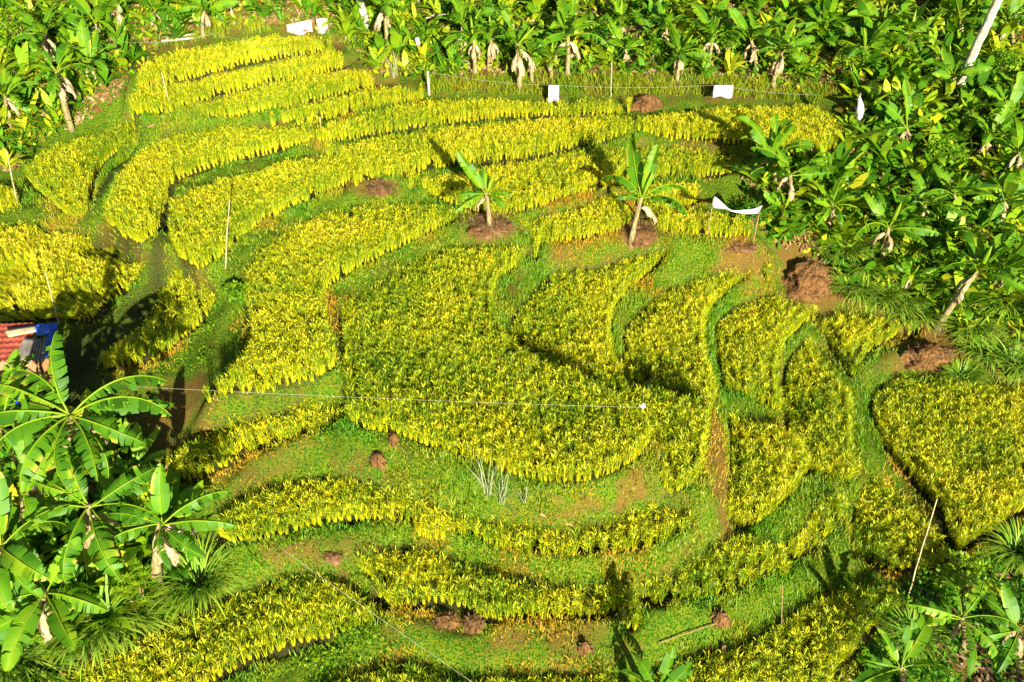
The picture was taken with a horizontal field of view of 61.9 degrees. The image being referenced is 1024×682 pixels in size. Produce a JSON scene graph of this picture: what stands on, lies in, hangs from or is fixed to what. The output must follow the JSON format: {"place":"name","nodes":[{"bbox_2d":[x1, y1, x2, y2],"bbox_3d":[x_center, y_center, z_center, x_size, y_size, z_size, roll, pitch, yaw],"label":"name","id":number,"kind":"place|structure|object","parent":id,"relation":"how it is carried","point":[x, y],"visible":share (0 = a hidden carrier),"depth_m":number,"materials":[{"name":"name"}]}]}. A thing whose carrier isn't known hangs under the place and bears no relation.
{"place":"outdoors","nodes":[
{"label":"outdoors","id":0,"kind":"place"},
{"bbox_2d":[0,0,1023,681],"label":"ground","id":1,"kind":"structure","parent":0,"point":[188,410],"depth_m":23.19,"materials":[{"name":"plant"}]},
{"bbox_2d":[0,62,39,127],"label":"banana plant","id":2,"kind":"object","parent":1,"relation":"on","point":[9,84],"visible":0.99,"depth_m":31.72,"materials":[{"name":"green plant"}]},
{"bbox_2d":[0,322,59,382],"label":"shack","id":3,"kind":"structure","parent":1,"relation":"on","point":[9,346],"depth_m":23.60,"materials":[{"name":"red tile"}]},
{"bbox_2d":[0,349,64,476],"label":"banana plant","id":4,"kind":"object","parent":1,"relation":"on","point":[14,361],"visible":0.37,"depth_m":20.43,"materials":[{"name":"green plant"}]},
{"bbox_2d":[0,467,69,612],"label":"banana plant","id":5,"kind":"object","parent":1,"relation":"on","point":[13,562],"visible":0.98,"depth_m":17.87,"materials":[{"name":"green plant"}]},
{"bbox_2d":[0,0,70,73],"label":"banana plant","id":6,"kind":"object","parent":1,"relation":"on","point":[40,31],"visible":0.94,"depth_m":33.14,"materials":[{"name":"green plant"}]},
{"bbox_2d":[0,599,76,681],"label":"fountain grass","id":7,"kind":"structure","parent":1,"relation":"on","point":[29,650],"depth_m":18.54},
{"bbox_2d":[1,423,88,542],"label":"banana plant","id":8,"kind":"object","parent":1,"relation":"on","point":[29,505],"visible":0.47,"depth_m":18.94,"materials":[{"name":"green plant"}]},
{"bbox_2d":[0,635,89,681],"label":"fountain grass","id":9,"kind":"object","parent":1,"relation":"on","point":[23,675],"depth_m":18.68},
{"bbox_2d":[0,527,107,671],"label":"banana plant","id":10,"kind":"object","parent":1,"relation":"on","point":[39,614],"visible":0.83,"depth_m":17.87,"materials":[{"name":"green plant"}]},
{"bbox_2d":[22,32,95,131],"bbox_3d":[-16.912,-9.623,32.031,2.463,3.789,2.285,30,47,33],"label":"banana plant","id":11,"kind":"object","parent":1,"relation":"on","point":[64,53],"visible":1,"depth_m":31.81,"materials":[{"name":"green plant"}]},
{"bbox_2d":[0,217,140,321],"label":"rice crop","id":12,"kind":"object","parent":1,"relation":"on","point":[17,242],"visible":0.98,"depth_m":26.50,"materials":[{"name":"plant"}]},
{"bbox_2d":[22,117,136,218],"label":"rice crop","id":13,"kind":"object","parent":1,"relation":"on","point":[56,156],"visible":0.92,"depth_m":30.97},
{"bbox_2d":[50,18,116,78],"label":"banana plant","id":14,"kind":"object","parent":1,"relation":"on","point":[88,46],"visible":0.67,"depth_m":33.23,"materials":[{"name":"green plant"}]},
{"bbox_2d":[0,330,174,517],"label":"banana plant","id":15,"kind":"object","parent":1,"relation":"on","point":[26,414],"visible":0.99,"depth_m":18.77,"materials":[{"name":"green plant"}]},
{"bbox_2d":[23,566,155,681],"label":"fountain grass","id":16,"kind":"object","parent":1,"relation":"on","point":[94,642],"depth_m":18.83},
{"bbox_2d":[52,0,126,37],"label":"banana plant","id":17,"kind":"object","parent":1,"relation":"on","point":[99,11],"visible":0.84,"depth_m":34.41,"materials":[{"name":"green plant"}]},
{"bbox_2d":[22,448,164,584],"bbox_3d":[-9.147,4.398,19.123,3.298,3.380,2.486,0,38,0],"label":"banana plant","id":18,"kind":"object","parent":1,"relation":"on","point":[95,532],"visible":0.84,"depth_m":18.63,"materials":[{"name":"green plant"}]},
{"bbox_2d":[64,563,178,662],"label":"fountain grass","id":19,"kind":"object","parent":1,"relation":"on","point":[145,610],"depth_m":19.20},
{"bbox_2d":[111,553,161,606],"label":"shrub","id":20,"kind":"object","parent":1,"relation":"on","point":[132,582],"visible":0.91,"depth_m":19.31,"materials":[{"name":"green plant"}]},
{"bbox_2d":[98,267,216,367],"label":"rice crop","id":21,"kind":"object","parent":1,"relation":"on","point":[150,329],"visible":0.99,"depth_m":24.97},
{"bbox_2d":[106,463,238,597],"bbox_3d":[-7.492,4.460,19.170,3.003,3.909,2.141,0,38,0],"label":"banana plant","id":22,"kind":"object","parent":1,"relation":"on","point":[179,533],"visible":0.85,"depth_m":18.65,"materials":[{"name":"green plant"}]},
{"bbox_2d":[145,531,250,633],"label":"fountain grass","id":23,"kind":"object","parent":1,"relation":"on","point":[201,569],"depth_m":20.13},
{"bbox_2d":[100,122,314,241],"bbox_3d":[-11.229,-6.071,29.680,4.750,0.983,8.395,20,42,24],"label":"rice crop","id":24,"kind":"object","parent":1,"relation":"on","point":[127,182],"visible":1,"depth_m":29.82,"materials":[{"name":"plant"}]},
{"bbox_2d":[178,0,238,38],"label":"banana plant","id":25,"kind":"object","parent":1,"relation":"on","point":[218,6],"visible":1,"depth_m":34.53,"materials":[{"name":"green plant"}]},
{"bbox_2d":[49,569,375,681],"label":"rice crop","id":26,"kind":"object","parent":1,"relation":"on","point":[267,598],"visible":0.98,"depth_m":19.62,"materials":[{"name":"plant"}]},
{"bbox_2d":[134,33,332,92],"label":"rice crop","id":27,"kind":"object","parent":1,"relation":"on","point":[182,60],"visible":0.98,"depth_m":34.20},
{"bbox_2d":[127,47,343,118],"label":"rice crop","id":28,"kind":"object","parent":1,"relation":"on","point":[149,93],"visible":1,"depth_m":33.03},
{"bbox_2d":[100,170,399,675],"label":"bank herbs","id":29,"kind":"object","parent":1,"relation":"on","point":[367,642],"visible":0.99,"depth_m":19.69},
{"bbox_2d":[163,392,345,480],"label":"rice crop","id":30,"kind":"object","parent":1,"relation":"on","point":[218,446],"visible":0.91,"depth_m":22.15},
{"bbox_2d":[166,154,363,269],"bbox_3d":[-8.565,-4.838,28.621,3.984,0.943,7.476,26,45,30],"label":"rice crop","id":31,"kind":"object","parent":1,"relation":"on","point":[197,197],"visible":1,"depth_m":28.27,"materials":[{"name":"plant"}]},
{"bbox_2d":[196,68,374,117],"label":"rice crop","id":32,"kind":"object","parent":1,"relation":"on","point":[344,79],"visible":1,"depth_m":33.07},
{"bbox_2d":[217,475,441,543],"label":"rice crop","id":33,"kind":"object","parent":1,"relation":"on","point":[352,492],"visible":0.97,"depth_m":21.11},
{"bbox_2d":[202,199,457,402],"bbox_3d":[-5.816,-1.761,25.706,4.915,1.050,10.696,13,40,16],"label":"rice crop","id":34,"kind":"object","parent":1,"relation":"on","point":[281,263],"visible":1,"depth_m":25.58,"materials":[{"name":"plant"}]},
{"bbox_2d":[268,85,423,136],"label":"rice crop","id":35,"kind":"object","parent":1,"relation":"on","point":[344,101],"visible":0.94,"depth_m":32.91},
{"bbox_2d":[432,0,498,56],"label":"banana plant","id":36,"kind":"object","parent":1,"relation":"on","point":[458,15],"visible":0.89,"depth_m":34.05,"materials":[{"name":"green plant"}]},
{"bbox_2d":[442,9,498,74],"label":"banana plant","id":37,"kind":"object","parent":1,"relation":"on","point":[469,33],"visible":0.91,"depth_m":33.71,"materials":[{"name":"green plant"}]},
{"bbox_2d":[312,95,633,141],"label":"rice crop","id":38,"kind":"object","parent":1,"relation":"on","point":[454,107],"visible":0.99,"depth_m":32.74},
{"bbox_2d":[334,659,630,681],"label":"rice crop","id":39,"kind":"object","parent":1,"relation":"on","point":[411,669],"visible":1,"depth_m":19.19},
{"bbox_2d":[454,151,512,225],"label":"banana plant","id":40,"kind":"object","parent":1,"relation":"on","point":[480,179],"visible":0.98,"depth_m":27.07,"materials":[{"name":"green plant"}]},
{"bbox_2d":[324,113,643,178],"bbox_3d":[-0.840,-7.424,31.585,11.962,1.055,2.674,-12,39,-14],"label":"rice crop","id":41,"kind":"object","parent":1,"relation":"on","point":[463,142],"visible":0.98,"depth_m":31.27,"materials":[{"name":"plant"}]},
{"bbox_2d":[453,209,526,242],"bbox_3d":[-0.673,-3.949,28.270,2.687,0.578,2.279,0,38,0],"label":"soil mound","id":42,"kind":"object","parent":1,"relation":"on","point":[480,228],"visible":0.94,"depth_m":28.05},
{"bbox_2d":[352,545,636,620],"bbox_3d":[-0.493,5.907,20.082,6.894,0.999,1.610,6,38,8],"label":"rice crop","id":43,"kind":"object","parent":1,"relation":"on","point":[465,579],"visible":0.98,"depth_m":20.05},
{"bbox_2d":[339,236,652,482],"bbox_3d":[-1.214,0.255,23.755,7.393,0.855,10.691,-10,39,-13],"label":"rice crop","id":44,"kind":"object","parent":1,"relation":"on","point":[423,335],"visible":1,"depth_m":22.67,"materials":[{"name":"plant"}]},
{"bbox_2d":[0,0,1023,668],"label":"young leaves","id":45,"kind":"object","parent":1,"relation":"on","point":[902,62],"visible":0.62,"depth_m":32.02,"materials":[{"name":"plant"}]},
{"bbox_2d":[0,0,1023,353],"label":"hillside undergrowth","id":46,"kind":"object","parent":1,"relation":"on","point":[582,66],"visible":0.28,"depth_m":34.23,"materials":[{"name":"plant"}]},
{"bbox_2d":[0,0,1023,681],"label":"leaf litter","id":47,"kind":"object","parent":1,"relation":"on","point":[988,670],"visible":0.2,"depth_m":33.39,"materials":[{"name":"plant"}]},
{"bbox_2d":[0,0,1023,342],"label":"rank grass","id":48,"kind":"structure","parent":1,"relation":"on","point":[762,82],"depth_m":34.23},
{"bbox_2d":[0,453,1023,681],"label":"corner undergrowth","id":49,"kind":"object","parent":1,"relation":"on","point":[924,673],"visible":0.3,"depth_m":21.11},
{"bbox_2d":[405,145,625,212],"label":"rice crop","id":50,"kind":"object","parent":1,"relation":"on","point":[545,175],"visible":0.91,"depth_m":29.80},
{"bbox_2d":[496,10,546,93],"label":"banana plant","id":51,"kind":"object","parent":1,"relation":"on","point":[510,36],"visible":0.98,"depth_m":33.15,"materials":[{"name":"green plant"}]},
{"bbox_2d":[414,504,695,555],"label":"rice crop","id":52,"kind":"object","parent":1,"relation":"on","point":[599,536],"visible":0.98,"depth_m":20.60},
{"bbox_2d":[538,0,608,77],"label":"banana plant","id":53,"kind":"object","parent":1,"relation":"on","point":[582,22],"visible":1,"depth_m":33.73,"materials":[{"name":"green plant"}]},
{"bbox_2d":[518,191,631,244],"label":"rice crop","id":54,"kind":"object","parent":1,"relation":"on","point":[610,216],"visible":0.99,"depth_m":28.63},
{"bbox_2d":[507,245,668,396],"bbox_3d":[2.521,-1.171,26.840,4.210,1.006,8.075,12,40,15],"label":"rice crop","id":55,"kind":"object","parent":1,"relation":"on","point":[582,342],"visible":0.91,"depth_m":26.12,"materials":[{"name":"plant"}]},
{"bbox_2d":[603,217,675,249],"bbox_3d":[4.189,-3.732,28.810,2.725,0.586,2.146,0,38,0],"label":"earth mound","id":56,"kind":"object","parent":1,"relation":"on","point":[645,236],"visible":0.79,"depth_m":28.57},
{"bbox_2d":[600,133,689,249],"bbox_3d":[4.391,-4.749,27.950,3.165,3.540,1.802,14,40,17],"label":"banana plant","id":57,"kind":"object","parent":1,"relation":"on","point":[636,172],"visible":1,"depth_m":27.58,"materials":[{"name":"green plant"}]},
{"bbox_2d":[619,645,695,681],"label":"banana plant","id":58,"kind":"object","parent":1,"relation":"on","point":[682,672],"visible":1,"depth_m":17.51,"materials":[{"name":"green plant"}]},
{"bbox_2d":[636,179,699,219],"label":"rice crop","id":59,"kind":"object","parent":1,"relation":"on","point":[671,208],"visible":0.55,"depth_m":29.97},
{"bbox_2d":[619,379,717,518],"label":"rice crop","id":60,"kind":"object","parent":1,"relation":"on","point":[682,410],"visible":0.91,"depth_m":22.21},
{"bbox_2d":[622,142,742,178],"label":"rice crop","id":61,"kind":"object","parent":1,"relation":"on","point":[667,160],"visible":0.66,"depth_m":31.26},
{"bbox_2d":[657,19,712,82],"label":"banana plant","id":62,"kind":"object","parent":1,"relation":"on","point":[680,58],"visible":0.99,"depth_m":33.50,"materials":[{"name":"green plant"}]},
{"bbox_2d":[621,263,774,399],"bbox_3d":[5.834,-0.763,27.296,3.496,0.864,8.181,17,41,20],"label":"rice crop","id":63,"kind":"object","parent":1,"relation":"on","point":[673,318],"visible":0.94,"depth_m":26.37,"materials":[{"name":"plant"}]},
{"bbox_2d":[618,533,780,630],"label":"rice crop","id":64,"kind":"object","parent":1,"relation":"on","point":[754,548],"visible":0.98,"depth_m":20.69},
{"bbox_2d":[656,207,754,237],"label":"rice crop","id":65,"kind":"object","parent":1,"relation":"on","point":[717,225],"visible":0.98,"depth_m":28.82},
{"bbox_2d":[686,0,745,64],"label":"banana plant","id":66,"kind":"object","parent":1,"relation":"on","point":[717,22],"visible":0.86,"depth_m":34.01,"materials":[{"name":"green plant"}]},
{"bbox_2d":[636,102,846,154],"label":"rice crop","id":67,"kind":"object","parent":1,"relation":"on","point":[817,121],"visible":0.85,"depth_m":31.79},
{"bbox_2d":[724,7,788,75],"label":"banana plant","id":68,"kind":"object","parent":1,"relation":"on","point":[738,19],"visible":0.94,"depth_m":33.48,"materials":[{"name":"green plant"}]},
{"bbox_2d":[716,294,819,409],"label":"rice crop","id":69,"kind":"object","parent":1,"relation":"on","point":[757,320],"visible":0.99,"depth_m":27.16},
{"bbox_2d":[725,410,813,528],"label":"rice crop","id":70,"kind":"object","parent":1,"relation":"on","point":[805,461],"visible":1,"depth_m":23.12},
{"bbox_2d":[737,113,813,192],"bbox_3d":[9.037,-6.459,29.829,2.441,3.020,2.130,-16,41,-20],"label":"banana plant","id":71,"kind":"object","parent":1,"relation":"on","point":[777,138],"visible":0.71,"depth_m":29.44,"materials":[{"name":"green plant"}]},
{"bbox_2d":[653,581,903,681],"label":"rice crop","id":72,"kind":"object","parent":1,"relation":"on","point":[816,646],"visible":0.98,"depth_m":20.14,"materials":[{"name":"plant"}]},
{"bbox_2d":[752,19,820,89],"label":"banana plant","id":73,"kind":"object","parent":1,"relation":"on","point":[786,43],"visible":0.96,"depth_m":33.24,"materials":[{"name":"green plant"}]},
{"bbox_2d":[749,137,838,201],"bbox_3d":[9.632,-5.445,29.477,2.910,2.918,3.220,17,41,21],"label":"banana plant","id":74,"kind":"object","parent":1,"relation":"on","point":[783,159],"visible":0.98,"depth_m":29.22,"materials":[{"name":"green plant"}]},
{"bbox_2d":[777,256,835,302],"bbox_3d":[10.233,-2.245,29.437,2.447,1.037,2.352,0,38,0],"label":"earth mound","id":75,"kind":"object","parent":1,"relation":"on","point":[806,281],"visible":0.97,"depth_m":29.22,"materials":[{"name":"soil"}]},
{"bbox_2d":[765,492,847,576],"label":"rice crop","id":76,"kind":"object","parent":1,"relation":"on","point":[797,548],"visible":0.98,"depth_m":22.21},
{"bbox_2d":[777,337,863,483],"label":"rice crop","id":77,"kind":"object","parent":1,"relation":"on","point":[833,396],"visible":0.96,"depth_m":25.45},
{"bbox_2d":[795,0,868,48],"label":"banana plant","id":78,"kind":"object","parent":1,"relation":"on","point":[824,17],"visible":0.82,"depth_m":34.20,"materials":[{"name":"green plant"}]},
{"bbox_2d":[811,174,863,231],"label":"banana plant","id":79,"kind":"object","parent":1,"relation":"on","point":[836,191],"visible":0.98,"depth_m":29.32,"materials":[{"name":"green plant"}]},
{"bbox_2d":[824,266,892,306],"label":"fountain grass","id":80,"kind":"object","parent":1,"relation":"on","point":[842,283],"depth_m":29.21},
{"bbox_2d":[818,312,914,375],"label":"rice crop","id":81,"kind":"object","parent":1,"relation":"on","point":[851,327],"visible":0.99,"depth_m":28.39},
{"bbox_2d":[835,12,898,56],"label":"banana plant","id":82,"kind":"object","parent":1,"relation":"on","point":[877,32],"visible":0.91,"depth_m":33.52,"materials":[{"name":"green plant"}]},
{"bbox_2d":[837,272,914,314],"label":"fountain grass","id":83,"kind":"object","parent":1,"relation":"on","point":[887,297],"depth_m":28.89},
{"bbox_2d":[841,0,923,52],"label":"banana plant","id":84,"kind":"object","parent":1,"relation":"on","point":[869,8],"visible":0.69,"depth_m":33.79,"materials":[{"name":"green plant"}]},
{"bbox_2d":[861,273,929,324],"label":"fountain grass","id":85,"kind":"object","parent":1,"relation":"on","point":[900,310],"depth_m":28.75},
{"bbox_2d":[853,187,943,261],"bbox_3d":[13.070,-3.725,28.850,2.821,3.211,2.103,15,41,19],"label":"banana plant","id":86,"kind":"object","parent":1,"relation":"on","point":[879,208],"visible":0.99,"depth_m":28.57,"materials":[{"name":"green plant"}]},
{"bbox_2d":[850,477,954,572],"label":"rice crop","id":87,"kind":"object","parent":1,"relation":"on","point":[898,515],"visible":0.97,"depth_m":22.91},
{"bbox_2d":[852,614,957,681],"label":"banana plant","id":88,"kind":"object","parent":1,"relation":"on","point":[912,648],"visible":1,"depth_m":19.34,"materials":[{"name":"green plant"}]},
{"bbox_2d":[866,79,947,149],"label":"banana plant","id":89,"kind":"object","parent":1,"relation":"on","point":[911,108],"visible":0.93,"depth_m":30.91,"materials":[{"name":"green plant"}]},
{"bbox_2d":[888,0,937,62],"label":"banana plant","id":90,"kind":"object","parent":1,"relation":"on","point":[916,24],"visible":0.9,"depth_m":33.37,"materials":[{"name":"green plant"}]},
{"bbox_2d":[874,597,956,669],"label":"fountain grass","id":91,"kind":"object","parent":1,"relation":"on","point":[915,614],"depth_m":20.78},
{"bbox_2d":[888,167,962,219],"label":"banana plant","id":92,"kind":"object","parent":1,"relation":"on","point":[924,188],"visible":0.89,"depth_m":29.43,"materials":[{"name":"green plant"}]},
{"bbox_2d":[898,342,971,371],"bbox_3d":[13.649,0.465,28.024,3.075,0.667,1.417,0,38,0],"label":"earth mound","id":93,"kind":"object","parent":1,"relation":"on","point":[926,356],"visible":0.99,"depth_m":27.87,"materials":[{"name":"soil"}]},
{"bbox_2d":[871,374,1023,550],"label":"rice crop","id":94,"kind":"object","parent":1,"relation":"on","point":[976,416],"visible":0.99,"depth_m":25.31,"materials":[{"name":"plant"}]},
{"bbox_2d":[925,43,991,103],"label":"banana plant","id":95,"kind":"object","parent":1,"relation":"on","point":[943,71],"visible":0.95,"depth_m":32.24,"materials":[{"name":"green plant"}]},
{"bbox_2d":[922,163,1002,200],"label":"banana plant","id":96,"kind":"object","parent":1,"relation":"on","point":[970,186],"visible":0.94,"depth_m":28.83,"materials":[{"name":"green plant"}]},
{"bbox_2d":[928,0,996,31],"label":"banana plant","id":97,"kind":"object","parent":1,"relation":"on","point":[955,5],"visible":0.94,"depth_m":33.98,"materials":[{"name":"green plant"}]},
{"bbox_2d":[906,574,1020,676],"bbox_3d":[10.796,7.019,20.594,2.379,1.898,2.042,-22,43,-26],"label":"banana plant","id":98,"kind":"object","parent":1,"relation":"on","point":[966,634],"visible":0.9,"depth_m":20.20,"materials":[{"name":"green plant"}]},
{"bbox_2d":[935,353,991,390],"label":"fountain grass","id":99,"kind":"object","parent":1,"relation":"on","point":[967,370],"depth_m":27.63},
{"bbox_2d":[930,549,1000,609],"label":"shrub","id":100,"kind":"object","parent":1,"relation":"on","point":[977,565],"visible":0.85,"depth_m":21.75,"materials":[{"name":"green plant"}]},
{"bbox_2d":[935,302,1010,353],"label":"fountain grass","id":101,"kind":"object","parent":1,"relation":"on","point":[985,324],"depth_m":28.00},
{"bbox_2d":[947,85,1005,123],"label":"banana plant","id":102,"kind":"object","parent":1,"relation":"on","point":[970,103],"visible":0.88,"depth_m":31.66,"materials":[{"name":"green plant"}]},
{"bbox_2d":[932,228,1023,334],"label":"banana plant","id":103,"kind":"object","parent":1,"relation":"on","point":[976,249],"visible":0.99,"depth_m":27.21,"materials":[{"name":"green plant"}]},
{"bbox_2d":[954,0,1002,91],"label":"palm trunk","id":104,"kind":"object","parent":1,"relation":"on","point":[980,37],"visible":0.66,"depth_m":31.57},
{"bbox_2d":[945,324,1023,375],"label":"fountain grass","id":105,"kind":"object","parent":1,"relation":"on","point":[976,350],"depth_m":27.69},
{"bbox_2d":[968,167,1023,220],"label":"banana plant","id":106,"kind":"object","parent":1,"relation":"on","point":[1012,185],"visible":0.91,"depth_m":28.51,"materials":[{"name":"green plant"}]},
{"bbox_2d":[968,100,1023,156],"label":"banana plant","id":107,"kind":"object","parent":1,"relation":"on","point":[1000,122],"visible":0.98,"depth_m":30.15,"materials":[{"name":"green plant"}]},
{"bbox_2d":[971,582,1023,673],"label":"banana plant","id":108,"kind":"object","parent":1,"relation":"on","point":[1012,613],"visible":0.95,"depth_m":20.22,"materials":[{"name":"green plant"}]},
{"bbox_2d":[972,329,1023,388],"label":"fountain grass","id":109,"kind":"object","parent":1,"relation":"on","point":[1012,372],"depth_m":27.53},
{"bbox_2d":[976,512,1023,582],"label":"fountain grass","id":110,"kind":"object","parent":1,"relation":"on","point":[1010,544],"depth_m":22.74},
{"bbox_2d":[979,74,1023,122],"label":"banana plant","id":111,"kind":"object","parent":1,"relation":"on","point":[1015,94],"visible":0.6,"depth_m":31.36,"materials":[{"name":"green plant"}]},
{"bbox_2d":[991,116,1023,168],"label":"banana plant","id":112,"kind":"object","parent":1,"relation":"on","point":[1015,142],"visible":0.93,"depth_m":30.04,"materials":[{"name":"green plant"}]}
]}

